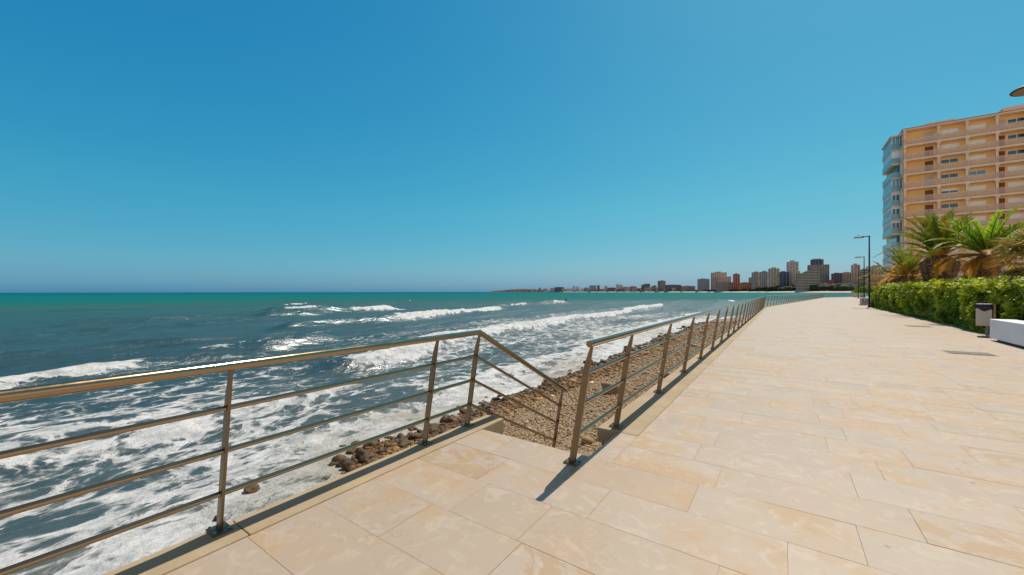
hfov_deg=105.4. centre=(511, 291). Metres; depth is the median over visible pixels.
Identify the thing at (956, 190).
window
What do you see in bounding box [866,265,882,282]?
apartment tower
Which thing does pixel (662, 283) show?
apartment tower
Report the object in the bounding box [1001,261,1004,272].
door
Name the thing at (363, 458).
shore rock
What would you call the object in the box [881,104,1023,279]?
apartment building
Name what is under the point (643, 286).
apartment tower
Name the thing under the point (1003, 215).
door
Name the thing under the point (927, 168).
door
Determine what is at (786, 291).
beach
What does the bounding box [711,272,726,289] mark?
apartment tower
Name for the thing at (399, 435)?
shore rock
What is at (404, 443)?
shore rock
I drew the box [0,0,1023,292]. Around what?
sky
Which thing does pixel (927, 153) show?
door
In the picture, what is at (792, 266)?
apartment tower
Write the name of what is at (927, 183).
door
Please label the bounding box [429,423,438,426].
shore rock
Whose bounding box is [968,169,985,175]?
window
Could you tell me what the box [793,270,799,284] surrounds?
apartment tower
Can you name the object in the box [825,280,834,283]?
apartment tower
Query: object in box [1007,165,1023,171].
window
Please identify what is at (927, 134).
door
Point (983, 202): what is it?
window
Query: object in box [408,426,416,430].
shore rock
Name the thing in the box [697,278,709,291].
apartment tower
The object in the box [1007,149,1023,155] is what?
window
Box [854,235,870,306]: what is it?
street lamp
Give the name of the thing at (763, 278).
apartment tower
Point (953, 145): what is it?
window
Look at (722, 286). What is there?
apartment tower
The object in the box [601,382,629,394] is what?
boulder
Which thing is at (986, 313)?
litter bin
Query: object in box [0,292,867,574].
sea
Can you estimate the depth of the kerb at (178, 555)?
2.79 m
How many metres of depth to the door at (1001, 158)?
69.76 m
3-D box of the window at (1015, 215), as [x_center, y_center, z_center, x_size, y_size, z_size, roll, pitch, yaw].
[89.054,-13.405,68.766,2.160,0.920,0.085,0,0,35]
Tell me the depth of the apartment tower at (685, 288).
2004.19 m
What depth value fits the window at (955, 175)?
73.45 m
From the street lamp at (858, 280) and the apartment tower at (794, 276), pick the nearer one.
the street lamp at (858, 280)
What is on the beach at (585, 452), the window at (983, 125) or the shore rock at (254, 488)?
the shore rock at (254, 488)
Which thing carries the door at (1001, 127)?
in the apartment building
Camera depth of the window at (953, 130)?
73.40 m
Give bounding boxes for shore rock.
[243,484,259,493]
[332,454,346,462]
[335,458,352,467]
[341,460,355,470]
[346,448,355,454]
[354,449,369,458]
[359,454,372,462]
[362,440,378,447]
[366,458,378,463]
[395,433,406,438]
[398,439,409,446]
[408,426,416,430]
[408,433,421,439]
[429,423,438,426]
[429,426,438,433]
[446,414,457,422]
[459,408,471,413]
[543,382,551,385]
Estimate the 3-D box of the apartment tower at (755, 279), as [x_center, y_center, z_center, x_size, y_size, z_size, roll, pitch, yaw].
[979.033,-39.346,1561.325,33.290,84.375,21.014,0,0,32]
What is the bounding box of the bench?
[990,319,1023,347]
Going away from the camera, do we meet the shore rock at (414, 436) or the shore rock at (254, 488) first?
the shore rock at (254, 488)
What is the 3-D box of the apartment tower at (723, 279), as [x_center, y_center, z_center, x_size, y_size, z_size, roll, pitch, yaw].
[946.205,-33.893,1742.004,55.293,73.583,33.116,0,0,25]
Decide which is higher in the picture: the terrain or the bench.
the terrain
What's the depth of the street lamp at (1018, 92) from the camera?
10.38 m
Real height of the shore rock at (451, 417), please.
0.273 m
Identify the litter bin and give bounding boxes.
[975,303,999,336]
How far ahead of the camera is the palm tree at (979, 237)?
18.87 m
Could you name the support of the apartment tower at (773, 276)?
on the terrain
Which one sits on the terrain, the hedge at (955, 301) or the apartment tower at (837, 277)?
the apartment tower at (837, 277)
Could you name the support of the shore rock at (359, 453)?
on the beach at (585, 452)
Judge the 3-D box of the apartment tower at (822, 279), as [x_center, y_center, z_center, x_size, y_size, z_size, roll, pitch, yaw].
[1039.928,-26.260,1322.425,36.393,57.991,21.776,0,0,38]
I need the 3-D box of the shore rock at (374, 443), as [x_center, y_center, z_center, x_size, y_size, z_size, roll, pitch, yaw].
[-3.072,3.332,8.463,0.338,0.205,0.285,-38,26,-15]
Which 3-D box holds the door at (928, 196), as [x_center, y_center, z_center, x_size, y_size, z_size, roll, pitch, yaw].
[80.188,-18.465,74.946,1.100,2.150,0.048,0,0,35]
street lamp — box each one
[851,266,858,297]
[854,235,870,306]
[854,256,864,297]
[1009,85,1023,96]
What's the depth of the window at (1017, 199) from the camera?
68.81 m
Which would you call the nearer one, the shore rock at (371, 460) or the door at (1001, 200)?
the shore rock at (371, 460)
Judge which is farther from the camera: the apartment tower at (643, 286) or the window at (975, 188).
the apartment tower at (643, 286)
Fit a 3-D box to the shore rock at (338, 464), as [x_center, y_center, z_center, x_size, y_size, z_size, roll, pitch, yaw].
[-3.260,3.339,7.643,0.300,0.217,0.346,0,0,4]
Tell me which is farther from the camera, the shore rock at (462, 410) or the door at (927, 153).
the door at (927, 153)
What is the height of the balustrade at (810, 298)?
1.115 m
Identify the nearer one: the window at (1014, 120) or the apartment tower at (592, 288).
the window at (1014, 120)
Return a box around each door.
[925,131,932,141]
[925,146,932,156]
[925,161,932,170]
[925,175,932,185]
[925,190,932,200]
[925,204,932,214]
[999,120,1004,129]
[999,135,1004,145]
[999,151,1004,161]
[999,167,1004,177]
[999,182,1004,193]
[999,198,1004,208]
[999,214,1004,224]
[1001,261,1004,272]
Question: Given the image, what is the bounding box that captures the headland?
[490,289,562,291]
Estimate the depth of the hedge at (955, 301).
17.43 m
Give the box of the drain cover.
[942,350,996,355]
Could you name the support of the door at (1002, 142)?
in the apartment building
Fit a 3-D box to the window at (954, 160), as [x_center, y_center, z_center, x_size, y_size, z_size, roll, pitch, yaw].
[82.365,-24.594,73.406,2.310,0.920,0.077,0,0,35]
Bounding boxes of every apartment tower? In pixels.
[555,287,563,291]
[589,285,595,291]
[607,288,615,291]
[641,284,649,291]
[659,280,665,291]
[666,285,680,291]
[681,286,694,291]
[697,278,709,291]
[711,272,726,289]
[715,282,732,291]
[717,276,730,281]
[733,273,739,289]
[739,282,751,290]
[751,271,759,289]
[760,271,767,287]
[768,267,779,287]
[778,271,788,286]
[786,260,798,285]
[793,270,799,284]
[796,268,819,291]
[807,258,828,279]
[820,275,824,283]
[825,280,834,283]
[831,273,841,283]
[842,272,850,282]
[851,263,859,283]
[859,268,870,282]
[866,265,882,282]
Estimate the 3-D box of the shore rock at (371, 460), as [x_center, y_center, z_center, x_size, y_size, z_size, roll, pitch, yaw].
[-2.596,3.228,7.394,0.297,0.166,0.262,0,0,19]
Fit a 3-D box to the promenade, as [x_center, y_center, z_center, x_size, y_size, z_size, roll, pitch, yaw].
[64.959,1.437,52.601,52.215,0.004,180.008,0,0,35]
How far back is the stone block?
42.76 m
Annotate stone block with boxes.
[860,298,870,304]
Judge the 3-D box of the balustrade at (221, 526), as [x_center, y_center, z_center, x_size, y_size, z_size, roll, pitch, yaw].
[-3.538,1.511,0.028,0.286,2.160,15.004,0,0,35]
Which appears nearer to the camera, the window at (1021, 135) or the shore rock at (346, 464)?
the shore rock at (346, 464)
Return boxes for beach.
[346,315,749,471]
[712,291,851,291]
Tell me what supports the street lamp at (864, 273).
on the promenade
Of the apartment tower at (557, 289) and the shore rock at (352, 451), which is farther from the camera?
the apartment tower at (557, 289)
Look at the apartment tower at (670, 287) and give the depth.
2153.93 m
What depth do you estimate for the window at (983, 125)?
71.36 m
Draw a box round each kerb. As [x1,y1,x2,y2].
[103,415,503,574]
[597,297,825,442]
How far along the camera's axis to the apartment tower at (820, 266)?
1357.97 m
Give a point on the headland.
(520, 290)
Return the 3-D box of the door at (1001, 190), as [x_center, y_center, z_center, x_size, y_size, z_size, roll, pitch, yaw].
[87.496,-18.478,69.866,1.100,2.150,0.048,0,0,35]
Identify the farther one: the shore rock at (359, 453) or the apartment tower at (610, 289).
the apartment tower at (610, 289)
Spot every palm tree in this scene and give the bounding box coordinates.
[856,261,920,287]
[861,240,925,288]
[874,206,985,281]
[919,204,1023,281]
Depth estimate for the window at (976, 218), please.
71.29 m
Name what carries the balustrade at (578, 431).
on the kerb at (642, 413)
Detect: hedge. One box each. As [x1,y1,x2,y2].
[851,285,874,296]
[870,275,1023,333]
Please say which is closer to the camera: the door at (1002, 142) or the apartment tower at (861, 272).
the door at (1002, 142)
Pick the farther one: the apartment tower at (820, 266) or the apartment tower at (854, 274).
the apartment tower at (820, 266)
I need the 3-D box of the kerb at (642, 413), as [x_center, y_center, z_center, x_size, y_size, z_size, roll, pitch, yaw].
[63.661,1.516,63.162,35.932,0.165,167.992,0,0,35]
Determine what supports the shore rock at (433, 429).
on the beach at (585, 452)
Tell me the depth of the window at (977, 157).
71.36 m
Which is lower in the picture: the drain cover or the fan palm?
the drain cover
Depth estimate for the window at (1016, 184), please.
68.81 m
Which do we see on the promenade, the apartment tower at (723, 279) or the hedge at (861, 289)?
the hedge at (861, 289)
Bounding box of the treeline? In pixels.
[573,282,880,291]
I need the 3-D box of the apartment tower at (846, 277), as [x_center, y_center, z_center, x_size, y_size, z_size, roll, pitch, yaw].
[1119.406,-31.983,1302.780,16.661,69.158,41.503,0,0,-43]
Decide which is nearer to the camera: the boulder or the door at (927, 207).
the boulder
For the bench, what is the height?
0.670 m
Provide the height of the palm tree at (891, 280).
5.445 m
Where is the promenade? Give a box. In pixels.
[165,297,1023,574]
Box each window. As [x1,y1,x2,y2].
[940,128,957,134]
[940,143,957,149]
[940,158,957,164]
[940,173,957,179]
[940,188,958,193]
[940,203,958,208]
[968,123,985,130]
[968,139,985,145]
[968,154,985,160]
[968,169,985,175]
[969,185,985,190]
[969,200,985,206]
[969,216,985,220]
[1007,117,1023,124]
[1007,133,1023,140]
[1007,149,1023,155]
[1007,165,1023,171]
[1007,181,1023,187]
[1007,197,1023,202]
[1008,213,1023,218]
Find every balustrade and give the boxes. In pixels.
[0,330,566,574]
[563,296,765,465]
[765,293,823,305]
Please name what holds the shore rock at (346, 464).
on the beach at (585, 452)
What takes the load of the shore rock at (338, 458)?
on the beach at (585, 452)
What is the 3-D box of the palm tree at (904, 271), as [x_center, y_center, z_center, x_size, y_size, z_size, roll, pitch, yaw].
[34.754,-1.376,34.192,6.223,5.989,6.268,0,0,22]
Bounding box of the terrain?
[563,283,857,291]
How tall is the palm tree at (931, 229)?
7.039 m
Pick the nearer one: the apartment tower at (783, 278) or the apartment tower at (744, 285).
the apartment tower at (783, 278)
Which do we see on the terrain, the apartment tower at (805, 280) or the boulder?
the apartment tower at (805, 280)
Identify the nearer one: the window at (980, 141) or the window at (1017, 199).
the window at (1017, 199)
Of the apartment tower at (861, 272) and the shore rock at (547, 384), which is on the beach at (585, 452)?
the shore rock at (547, 384)
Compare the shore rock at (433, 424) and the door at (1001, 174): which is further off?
the door at (1001, 174)
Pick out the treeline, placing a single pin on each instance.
(839, 286)
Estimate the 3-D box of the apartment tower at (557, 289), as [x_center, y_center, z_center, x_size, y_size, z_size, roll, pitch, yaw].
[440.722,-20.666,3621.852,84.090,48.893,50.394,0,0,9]
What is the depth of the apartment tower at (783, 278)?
1445.36 m
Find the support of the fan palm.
on the ground
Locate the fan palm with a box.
[975,227,1023,280]
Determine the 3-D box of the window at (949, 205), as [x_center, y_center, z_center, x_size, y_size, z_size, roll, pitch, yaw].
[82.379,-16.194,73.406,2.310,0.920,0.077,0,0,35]
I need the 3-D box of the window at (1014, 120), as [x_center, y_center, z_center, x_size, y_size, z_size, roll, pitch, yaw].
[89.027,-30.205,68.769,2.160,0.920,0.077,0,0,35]
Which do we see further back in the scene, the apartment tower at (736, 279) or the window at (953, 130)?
the apartment tower at (736, 279)

